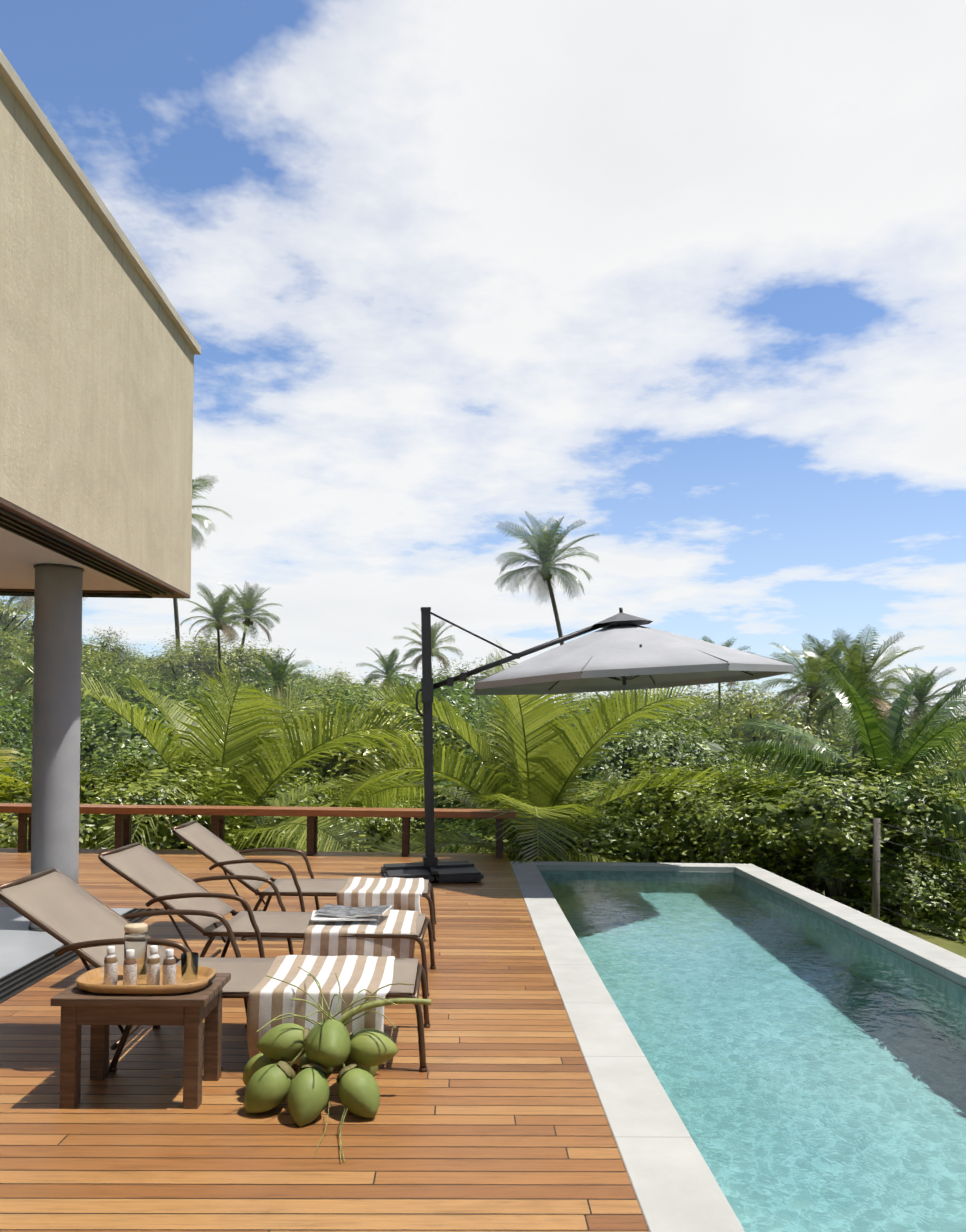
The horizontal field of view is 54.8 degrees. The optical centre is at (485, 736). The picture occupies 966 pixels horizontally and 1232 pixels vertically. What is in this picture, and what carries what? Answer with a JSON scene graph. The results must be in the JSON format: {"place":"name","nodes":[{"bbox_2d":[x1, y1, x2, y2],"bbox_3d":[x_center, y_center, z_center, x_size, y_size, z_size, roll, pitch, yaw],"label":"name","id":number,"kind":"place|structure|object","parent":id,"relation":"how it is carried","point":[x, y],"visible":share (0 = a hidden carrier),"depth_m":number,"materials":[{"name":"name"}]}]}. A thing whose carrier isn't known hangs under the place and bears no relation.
{"place":"outdoors","nodes":[
{"label":"outdoors","id":0,"kind":"place"},
{"bbox_2d":[0,527,139,590],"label":"ceiling","id":1,"kind":"structure","parent":0,"point":[20,557],"depth_m":7.21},
{"bbox_2d":[0,507,173,597],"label":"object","id":2,"kind":"object","parent":1,"relation":"attached to","point":[17,525],"visible":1,"depth_m":6.71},
{"bbox_2d":[0,76,193,594],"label":"exterior wall","id":3,"kind":"structure","parent":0,"point":[96,392],"depth_m":6.23,"materials":[{"name":"paint"}]},
{"bbox_2d":[0,498,189,598],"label":"soffit trim","id":4,"kind":"structure","parent":3,"relation":"attached to","point":[24,514],"depth_m":6.69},
{"bbox_2d":[0,49,200,354],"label":"roof edge trim","id":5,"kind":"structure","parent":3,"relation":"on","point":[25,98],"depth_m":6.15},
{"bbox_2d":[0,803,515,818],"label":"railing","id":6,"kind":"object","parent":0,"point":[252,810],"visible":0.94,"depth_m":11.72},
{"bbox_2d":[0,0,965,724],"label":"sky","id":7,"kind":"structure","parent":0,"point":[684,281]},
{"bbox_2d":[32,708,965,955],"bbox_3d":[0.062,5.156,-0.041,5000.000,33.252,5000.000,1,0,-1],"label":"grass lawn","id":8,"kind":"structure","parent":0,"point":[949,943],"depth_m":12.28,"materials":[{"name":"green plant"}]},
{"bbox_2d":[0,686,32,755],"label":"bush","id":9,"kind":"object","parent":8,"relation":"on","point":[2,703],"visible":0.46,"depth_m":34.77,"materials":[{"name":"green plant"}]},
{"bbox_2d":[0,596,33,644],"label":"tree","id":10,"kind":"object","parent":8,"relation":"on","point":[7,614],"visible":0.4,"depth_m":70.03,"materials":[{"name":"green plant"}]},
{"bbox_2d":[0,647,33,708],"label":"tree","id":11,"kind":"object","parent":8,"relation":"on","point":[27,673],"visible":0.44,"depth_m":43.64,"materials":[{"name":"green plant"}]},
{"bbox_2d":[0,728,83,792],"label":"bush","id":12,"kind":"object","parent":8,"relation":"on","point":[17,746],"visible":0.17,"depth_m":31.38,"materials":[{"name":"green plant"}]},
{"bbox_2d":[0,736,88,817],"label":"bush","id":13,"kind":"object","parent":8,"relation":"on","point":[7,758],"visible":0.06,"depth_m":19.49,"materials":[{"name":"green plant"}]},
{"bbox_2d":[7,596,84,680],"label":"tall palm","id":14,"kind":"object","parent":8,"relation":"on","point":[30,599],"visible":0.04,"depth_m":53.01,"materials":[{"name":"green plant"}]},
{"bbox_2d":[0,681,111,752],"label":"bush","id":15,"kind":"object","parent":8,"relation":"on","point":[9,709],"visible":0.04,"depth_m":40.14,"materials":[{"name":"green plant"}]},
{"bbox_2d":[0,758,140,847],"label":"bush","id":16,"kind":"object","parent":8,"relation":"on","point":[5,822],"visible":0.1,"depth_m":15.72,"materials":[{"name":"green plant"}]},
{"bbox_2d":[0,616,160,705],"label":"tree","id":17,"kind":"object","parent":8,"relation":"on","point":[87,655],"visible":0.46,"depth_m":51.89,"materials":[{"name":"green plant"}]},
{"bbox_2d":[27,626,144,671],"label":"tree","id":18,"kind":"object","parent":8,"relation":"on","point":[105,646],"visible":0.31,"depth_m":66.29,"materials":[{"name":"green plant"}]},
{"bbox_2d":[26,661,172,713],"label":"bush","id":19,"kind":"object","parent":8,"relation":"on","point":[146,682],"visible":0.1,"depth_m":51.98,"materials":[{"name":"green plant"}]},
{"bbox_2d":[18,656,216,723],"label":"bush","id":20,"kind":"object","parent":8,"relation":"on","point":[122,687],"visible":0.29,"depth_m":48.88,"materials":[{"name":"green plant"}]},
{"bbox_2d":[1,681,238,792],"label":"bush","id":21,"kind":"object","parent":8,"relation":"on","point":[123,738],"visible":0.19,"depth_m":31.03,"materials":[{"name":"green plant"}]},
{"bbox_2d":[17,705,223,790],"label":"bush","id":22,"kind":"object","parent":8,"relation":"on","point":[95,751],"visible":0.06,"depth_m":30.07,"materials":[{"name":"green plant"}]},
{"bbox_2d":[0,748,263,849],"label":"bush","id":23,"kind":"object","parent":8,"relation":"on","point":[153,788],"visible":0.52,"depth_m":13.92,"materials":[{"name":"green plant"}]},
{"bbox_2d":[134,646,232,695],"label":"tree","id":24,"kind":"object","parent":8,"relation":"on","point":[165,671],"visible":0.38,"depth_m":63.73,"materials":[{"name":"green plant"}]},
{"bbox_2d":[84,738,285,802],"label":"bush","id":25,"kind":"object","parent":8,"relation":"on","point":[145,758],"visible":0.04,"depth_m":23.73,"materials":[{"name":"green plant"}]},
{"bbox_2d":[122,675,256,711],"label":"bush","id":26,"kind":"object","parent":8,"relation":"on","point":[206,688],"visible":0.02,"depth_m":50.66,"materials":[{"name":"green plant"}]},
{"bbox_2d":[173,474,230,688],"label":"tall palm","id":27,"kind":"object","parent":8,"relation":"on","point":[196,517],"visible":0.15,"depth_m":69.59,"materials":[{"name":"green plant"}]},
{"bbox_2d":[92,816,320,849],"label":"bush","id":28,"kind":"object","parent":8,"relation":"on","point":[229,823],"visible":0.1,"depth_m":16.33,"materials":[{"name":"green plant"}]},
{"bbox_2d":[141,627,289,687],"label":"tree","id":29,"kind":"object","parent":8,"relation":"on","point":[177,640],"visible":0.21,"depth_m":67.71,"materials":[{"name":"green plant"}]},
{"bbox_2d":[176,582,258,693],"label":"tall palm","id":30,"kind":"object","parent":8,"relation":"on","point":[222,626],"visible":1,"depth_m":57.88,"materials":[{"name":"green plant"}]},
{"bbox_2d":[17,656,422,851],"bbox_3d":[-4.824,2.394,16.777,8.102,7.561,8.124,1,0,27],"label":"young palm","id":31,"kind":"object","parent":8,"relation":"on","point":[248,740],"visible":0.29,"depth_m":16.25,"materials":[{"name":"green plant"}]},
{"bbox_2d":[135,626,304,694],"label":"tree","id":32,"kind":"object","parent":8,"relation":"on","point":[238,657],"visible":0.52,"depth_m":64.96,"materials":[{"name":"green plant"}]},
{"bbox_2d":[117,744,358,827],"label":"bush","id":33,"kind":"object","parent":8,"relation":"on","point":[300,780],"visible":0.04,"depth_m":26.62,"materials":[{"name":"green plant"}]},
{"bbox_2d":[211,581,281,652],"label":"tall palm","id":34,"kind":"object","parent":8,"relation":"on","point":[247,611],"visible":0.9,"depth_m":69.25,"materials":[{"name":"green plant"}]},
{"bbox_2d":[156,680,349,779],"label":"bush","id":35,"kind":"object","parent":8,"relation":"on","point":[279,712],"visible":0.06,"depth_m":32.40,"materials":[{"name":"green plant"}]},
{"bbox_2d":[106,760,401,851],"bbox_3d":[-5.750,2.638,20.959,7.022,5.142,6.787,1,0,26],"label":"bush","id":36,"kind":"object","parent":8,"relation":"on","point":[308,801],"visible":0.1,"depth_m":20.59,"materials":[{"name":"green plant"}]},
{"bbox_2d":[236,649,313,709],"bbox_3d":[-8.973,0.312,39.783,3.320,8.226,3.513,1,0,-13],"label":"tall palm","id":37,"kind":"object","parent":8,"relation":"on","point":[278,670],"visible":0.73,"depth_m":39.51,"materials":[{"name":"green plant"}]},
{"bbox_2d":[233,671,355,731],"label":"bush","id":38,"kind":"object","parent":8,"relation":"on","point":[319,689],"visible":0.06,"depth_m":45.77,"materials":[{"name":"green plant"}]},
{"bbox_2d":[259,674,413,843],"bbox_3d":[-5.447,1.211,37.804,9.448,7.429,9.193,1,0,22],"label":"bush","id":39,"kind":"object","parent":8,"relation":"on","point":[355,699],"visible":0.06,"depth_m":35.99,"materials":[{"name":"green plant"}]},
{"bbox_2d":[299,662,383,696],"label":"tree","id":40,"kind":"object","parent":8,"relation":"on","point":[346,683],"visible":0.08,"depth_m":76.46,"materials":[{"name":"green plant"}]},
{"bbox_2d":[294,781,424,851],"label":"bush","id":41,"kind":"object","parent":8,"relation":"on","point":[392,829],"visible":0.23,"depth_m":23.90,"materials":[{"name":"green plant"}]},
{"bbox_2d":[229,689,502,838],"bbox_3d":[-3.527,1.970,29.396,8.264,6.641,9.334,1,0,-35],"label":"bush","id":42,"kind":"object","parent":8,"relation":"on","point":[362,751],"visible":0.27,"depth_m":27.53,"materials":[{"name":"green plant"}]},
{"bbox_2d":[261,721,497,851],"bbox_3d":[-3.021,2.341,30.683,9.334,5.684,8.264,1,0,-41],"label":"bush","id":43,"kind":"object","parent":8,"relation":"on","point":[349,764],"visible":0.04,"depth_m":27.84,"materials":[{"name":"green plant"}]},
{"bbox_2d":[357,647,416,694],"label":"tall palm","id":44,"kind":"object","parent":8,"relation":"on","point":[388,663],"visible":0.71,"depth_m":57.61,"materials":[{"name":"green plant"}]},
{"bbox_2d":[315,676,506,846],"bbox_3d":[-3.057,1.629,33.852,8.264,7.623,9.334,1,0,-6],"label":"bush","id":45,"kind":"object","parent":8,"relation":"on","point":[469,714],"visible":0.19,"depth_m":33.08,"materials":[{"name":"green plant"}]},
{"bbox_2d":[343,663,499,727],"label":"tree","id":46,"kind":"object","parent":8,"relation":"on","point":[439,698],"visible":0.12,"depth_m":49.67,"materials":[{"name":"green plant"}]},
{"bbox_2d":[393,620,462,671],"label":"tall palm","id":47,"kind":"object","parent":8,"relation":"on","point":[434,638],"visible":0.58,"depth_m":63.06,"materials":[{"name":"green plant"}]},
{"bbox_2d":[399,655,532,703],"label":"tree","id":48,"kind":"object","parent":8,"relation":"on","point":[463,670],"visible":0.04,"depth_m":58.14,"materials":[{"name":"green plant"}]},
{"bbox_2d":[411,818,558,861],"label":"bush","id":49,"kind":"object","parent":8,"relation":"on","point":[464,826],"visible":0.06,"depth_m":25.23,"materials":[{"name":"green plant"}]},
{"bbox_2d":[378,706,607,841],"bbox_3d":[0.180,1.973,28.109,7.642,5.898,7.854,1,0,14],"label":"bush","id":50,"kind":"object","parent":8,"relation":"on","point":[446,783],"visible":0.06,"depth_m":26.71,"materials":[{"name":"green plant"}]},
{"bbox_2d":[459,694,584,734],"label":"tree","id":51,"kind":"object","parent":8,"relation":"on","point":[488,710],"visible":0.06,"depth_m":47.57,"materials":[{"name":"green plant"}]},
{"bbox_2d":[496,511,599,705],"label":"tall palm","id":52,"kind":"object","parent":8,"relation":"on","point":[546,551],"visible":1,"depth_m":67.89,"materials":[{"name":"green plant"}]},
{"bbox_2d":[323,642,778,863],"bbox_3d":[0.547,1.554,14.751,7.098,6.042,6.561,1,0,-32],"label":"young palm","id":53,"kind":"object","parent":8,"relation":"on","point":[544,761],"visible":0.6,"depth_m":14.19,"materials":[{"name":"green plant"}]},
{"bbox_2d":[456,765,707,862],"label":"bush","id":54,"kind":"object","parent":8,"relation":"on","point":[591,785],"depth_m":23.78,"materials":[{"name":"green plant"}]},
{"bbox_2d":[418,773,757,862],"bbox_3d":[2.015,2.017,16.189,5.928,2.661,5.473,1,0,34],"label":"bush","id":55,"kind":"object","parent":8,"relation":"on","point":[618,828],"visible":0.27,"depth_m":14.68,"materials":[{"name":"green plant"}]},
{"bbox_2d":[532,698,740,803],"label":"bush","id":56,"kind":"object","parent":8,"relation":"on","point":[650,745],"visible":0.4,"depth_m":27.04,"materials":[{"name":"green plant"}]},
{"bbox_2d":[541,689,739,764],"bbox_3d":[4.838,1.390,36.066,9.647,6.906,9.914,1,0,-7],"label":"tree","id":57,"kind":"object","parent":8,"relation":"on","point":[676,717],"visible":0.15,"depth_m":35.70,"materials":[{"name":"green plant"}]},
{"bbox_2d":[613,685,715,718],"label":"tree","id":58,"kind":"object","parent":8,"relation":"on","point":[688,694],"visible":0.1,"depth_m":61.29,"materials":[{"name":"green plant"}]},
{"bbox_2d":[560,699,777,804],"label":"bush","id":59,"kind":"object","parent":8,"relation":"on","point":[709,749],"visible":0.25,"depth_m":28.66,"materials":[{"name":"green plant"}]},
{"bbox_2d":[615,692,738,739],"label":"tree","id":60,"kind":"object","parent":8,"relation":"on","point":[703,717],"visible":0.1,"depth_m":50.84,"materials":[{"name":"green plant"}]},
{"bbox_2d":[590,749,828,868],"bbox_3d":[3.687,1.693,15.141,4.667,2.938,4.132,1,0,-15],"label":"bush","id":61,"kind":"object","parent":8,"relation":"on","point":[670,832],"visible":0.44,"depth_m":14.31,"materials":[{"name":"green plant"}]},
{"bbox_2d":[698,635,754,718],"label":"tall palm","id":62,"kind":"object","parent":8,"relation":"on","point":[719,684],"visible":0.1,"depth_m":56.83,"materials":[{"name":"green plant"}]},
{"bbox_2d":[660,679,813,722],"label":"tree","id":63,"kind":"object","parent":8,"relation":"on","point":[734,694],"visible":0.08,"depth_m":59.59,"materials":[{"name":"green plant"}]},
{"bbox_2d":[683,686,851,779],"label":"tree","id":64,"kind":"object","parent":8,"relation":"on","point":[761,713],"visible":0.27,"depth_m":41.09,"materials":[{"name":"green plant"}]},
{"bbox_2d":[571,818,965,942],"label":"wire fence","id":65,"kind":"object","parent":8,"relation":"on","point":[876,906],"visible":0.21,"depth_m":11.09,"materials":[{"name":"grey metal"}]},
{"bbox_2d":[727,692,852,759],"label":"tree","id":66,"kind":"object","parent":8,"relation":"on","point":[819,729],"visible":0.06,"depth_m":46.95,"materials":[{"name":"green plant"}]},
{"bbox_2d":[720,735,870,810],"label":"bush","id":67,"kind":"object","parent":8,"relation":"on","point":[790,762],"visible":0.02,"depth_m":31.68,"materials":[{"name":"green plant"}]},
{"bbox_2d":[757,639,863,744],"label":"tall palm","id":68,"kind":"object","parent":8,"relation":"on","point":[813,665],"visible":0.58,"depth_m":41.41,"materials":[{"name":"green plant"}]},
{"bbox_2d":[660,734,965,900],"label":"hedge","id":69,"kind":"object","parent":8,"relation":"on","point":[798,831],"visible":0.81,"depth_m":12.68,"materials":[{"name":"green plant"}]},
{"bbox_2d":[781,633,882,744],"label":"tall palm","id":70,"kind":"object","parent":8,"relation":"on","point":[836,654],"visible":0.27,"depth_m":46.19,"materials":[{"name":"green plant"}]},
{"bbox_2d":[717,818,965,927],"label":"hedge","id":71,"kind":"object","parent":8,"relation":"on","point":[901,880],"visible":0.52,"depth_m":12.81,"materials":[{"name":"green plant"}]},
{"bbox_2d":[736,656,965,925],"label":"feather palm","id":72,"kind":"object","parent":8,"relation":"on","point":[876,742],"visible":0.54,"depth_m":13.53,"materials":[{"name":"green plant"}]},
{"bbox_2d":[790,624,931,886],"bbox_3d":[12.364,1.315,30.830,4.551,9.735,4.402,1,0,21],"label":"tall palm","id":73,"kind":"object","parent":8,"relation":"on","point":[856,667],"visible":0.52,"depth_m":30.65,"materials":[{"name":"green plant"}]},
{"bbox_2d":[777,722,965,782],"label":"bush","id":74,"kind":"object","parent":8,"relation":"on","point":[932,757],"visible":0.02,"depth_m":35.39,"materials":[{"name":"green plant"}]},
{"bbox_2d":[816,711,965,759],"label":"bush","id":75,"kind":"object","parent":8,"relation":"on","point":[836,729],"depth_m":41.86,"materials":[{"name":"green plant"}]},
{"bbox_2d":[817,818,965,926],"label":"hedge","id":76,"kind":"object","parent":8,"relation":"on","point":[919,860],"depth_m":21.08,"materials":[{"name":"green plant"}]},
{"bbox_2d":[860,856,965,938],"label":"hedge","id":77,"kind":"object","parent":8,"relation":"on","point":[959,933],"visible":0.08,"depth_m":19.91,"materials":[{"name":"green plant"}]},
{"bbox_2d":[879,663,965,729],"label":"tall palm","id":78,"kind":"object","parent":8,"relation":"on","point":[921,692],"visible":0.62,"depth_m":40.50,"materials":[{"name":"green plant"}]},
{"bbox_2d":[899,839,965,933],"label":"bush","id":79,"kind":"object","parent":8,"relation":"on","point":[957,917],"visible":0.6,"depth_m":13.07,"materials":[{"name":"green plant"}]},
{"bbox_2d":[906,731,965,792],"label":"bush","id":80,"kind":"object","parent":8,"relation":"on","point":[954,752],"visible":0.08,"depth_m":32.37,"materials":[{"name":"green plant"}]},
{"bbox_3d":[-4.290,3.227,4.505,9.470,3.497,15.304,1,0,-1],"label":"deck substructure","id":81,"kind":"object","parent":8,"relation":"on","visible":0},
{"bbox_2d":[0,907,132,977],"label":"concrete floor","id":82,"kind":"structure","parent":81,"relation":"on","point":[21,944],"depth_m":6.74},
{"bbox_2d":[0,908,163,1003],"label":"track door","id":83,"kind":"structure","parent":81,"relation":"on","point":[19,980],"depth_m":5.96,"materials":[{"name":"metal"}]},
{"bbox_2d":[0,848,648,1231],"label":"deck boards","id":84,"kind":"object","parent":81,"relation":"on","point":[493,1118],"visible":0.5,"depth_m":3.73,"materials":[{"name":"brown wood"}]},
{"bbox_2d":[30,565,82,928],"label":"column","id":85,"kind":"structure","parent":84,"relation":"on","point":[56,718],"depth_m":7.13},
{"bbox_2d":[50,973,230,1108],"bbox_3d":[-1.454,1.288,3.977,0.620,0.455,0.424,1,0,-1],"label":"side table","id":86,"kind":"object","parent":84,"relation":"on","point":[190,1012],"visible":0.88,"depth_m":3.80,"materials":[{"name":"brown wood"}]},
{"bbox_2d":[75,965,215,994],"bbox_3d":[-1.440,1.037,3.967,0.556,0.046,0.346,1,0,-1],"label":"tray","id":87,"kind":"object","parent":86,"relation":"on","point":[91,980],"visible":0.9,"depth_m":3.84,"materials":[{"name":"brown wood"}]},
{"bbox_2d":[124,932,146,980],"bbox_3d":[-1.515,0.947,4.035,0.094,0.205,0.094,1,0,-1],"label":"glass jar","id":88,"kind":"object","parent":87,"relation":"on","point":[137,942],"visible":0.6,"depth_m":4.00,"materials":[{"name":"white"}]},
{"bbox_2d":[104,945,175,984],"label":"bottles","id":89,"kind":"object","parent":87,"relation":"on","point":[130,969],"visible":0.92,"depth_m":3.90,"materials":[{"name":"plastic"}]},
{"bbox_2d":[181,952,198,981],"bbox_3d":[-1.276,0.995,4.016,0.074,0.115,0.074,1,0,-1],"label":"drinking glass","id":90,"kind":"object","parent":87,"relation":"on","point":[189,966],"visible":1,"depth_m":3.99,"materials":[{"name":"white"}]},
{"bbox_2d":[0,868,429,1071],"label":"lounger","id":91,"kind":"object","parent":84,"relation":"on","point":[76,918],"visible":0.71,"depth_m":4.51,"materials":[{"name":"fabric"}]},
{"bbox_2d":[247,955,394,1063],"bbox_3d":[-0.768,1.312,4.553,0.640,0.334,0.745,1,0,-1],"label":"towel","id":92,"kind":"object","parent":91,"relation":"on","point":[269,998],"visible":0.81,"depth_m":4.22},
{"bbox_2d":[18,813,502,857],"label":"railing posts","id":93,"kind":"object","parent":84,"relation":"on","point":[122,830],"visible":0.62,"depth_m":11.79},
{"bbox_2d":[98,842,435,995],"bbox_3d":[-1.315,1.112,5.826,1.984,0.810,0.733,1,0,0],"label":"lounger","id":94,"kind":"object","parent":84,"relation":"on","point":[157,878],"visible":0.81,"depth_m":5.77,"materials":[{"name":"fabric"}]},
{"bbox_2d":[301,910,420,958],"bbox_3d":[-0.761,1.297,5.843,0.685,0.304,0.740,1,0,-1],"label":"towel","id":95,"kind":"object","parent":94,"relation":"on","point":[321,938],"visible":0.62,"depth_m":5.51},
{"bbox_2d":[311,904,391,920],"bbox_3d":[-0.849,1.104,5.869,0.506,0.052,0.364,1,0,-1],"label":"magazine","id":96,"kind":"object","parent":95,"relation":"on","point":[330,912],"visible":1,"depth_m":5.79,"materials":[{"name":"paper"}]},
{"bbox_2d":[172,820,436,941],"bbox_3d":[-1.362,1.101,7.242,1.969,0.830,0.733,1,0,-3],"label":"lounger","id":97,"kind":"object","parent":84,"relation":"on","point":[213,848],"visible":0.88,"depth_m":7.17,"materials":[{"name":"fabric"}]},
{"bbox_2d":[337,877,423,912],"bbox_3d":[-0.794,1.241,7.242,0.640,0.194,0.743,1,0,-1],"label":"towel","id":98,"kind":"object","parent":97,"relation":"on","point":[397,893],"visible":0.96,"depth_m":6.91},
{"bbox_2d":[242,967,430,1162],"bbox_3d":[-0.704,1.269,3.846,0.793,0.513,0.792,1,0,24],"label":"coconut bunch","id":99,"kind":"object","parent":84,"relation":"on","point":[324,1047],"visible":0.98,"depth_m":3.78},
{"bbox_2d":[381,607,614,882],"bbox_3d":[0.145,0.081,10.163,2.595,2.947,1.144,1,0,-1],"label":"umbrella stand","id":100,"kind":"object","parent":84,"relation":"on","point":[453,871],"visible":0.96,"depth_m":10.10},
{"bbox_2d":[474,624,794,694],"bbox_3d":[1.560,-0.863,10.447,3.355,0.792,3.363,1,0,-1],"label":"umbrella canopy","id":101,"kind":"object","parent":100,"relation":"attached to","point":[664,659],"visible":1,"depth_m":9.59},
{"bbox_2d":[475,608,794,690],"bbox_3d":[1.562,-0.980,10.447,3.363,0.929,3.371,1,0,-1],"label":"umbrella vent and ribs","id":102,"kind":"object","parent":100,"relation":"attached to","point":[620,617],"visible":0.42,"depth_m":10.37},
{"bbox_2d":[539,870,965,992],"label":"tiled pool shell","id":103,"kind":"object","parent":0,"point":[921,968],"visible":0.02,"depth_m":8.80},
{"bbox_2d":[510,861,965,1231],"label":"pool coping","id":104,"kind":"object","parent":103,"relation":"on","point":[675,1185],"visible":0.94,"depth_m":4.65,"materials":[{"name":"stone"}]},
{"bbox_3d":[1.949,3.593,4.257,3.000,3.940,14.500,1,0,-1],"label":"pool","id":105,"kind":"object","parent":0,"visible":0},
{"bbox_2d":[541,873,965,1231],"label":"pool water","id":106,"kind":"structure","parent":105,"relation":"in","point":[809,1070],"depth_m":4.96,"materials":[{"name":"liquid"}]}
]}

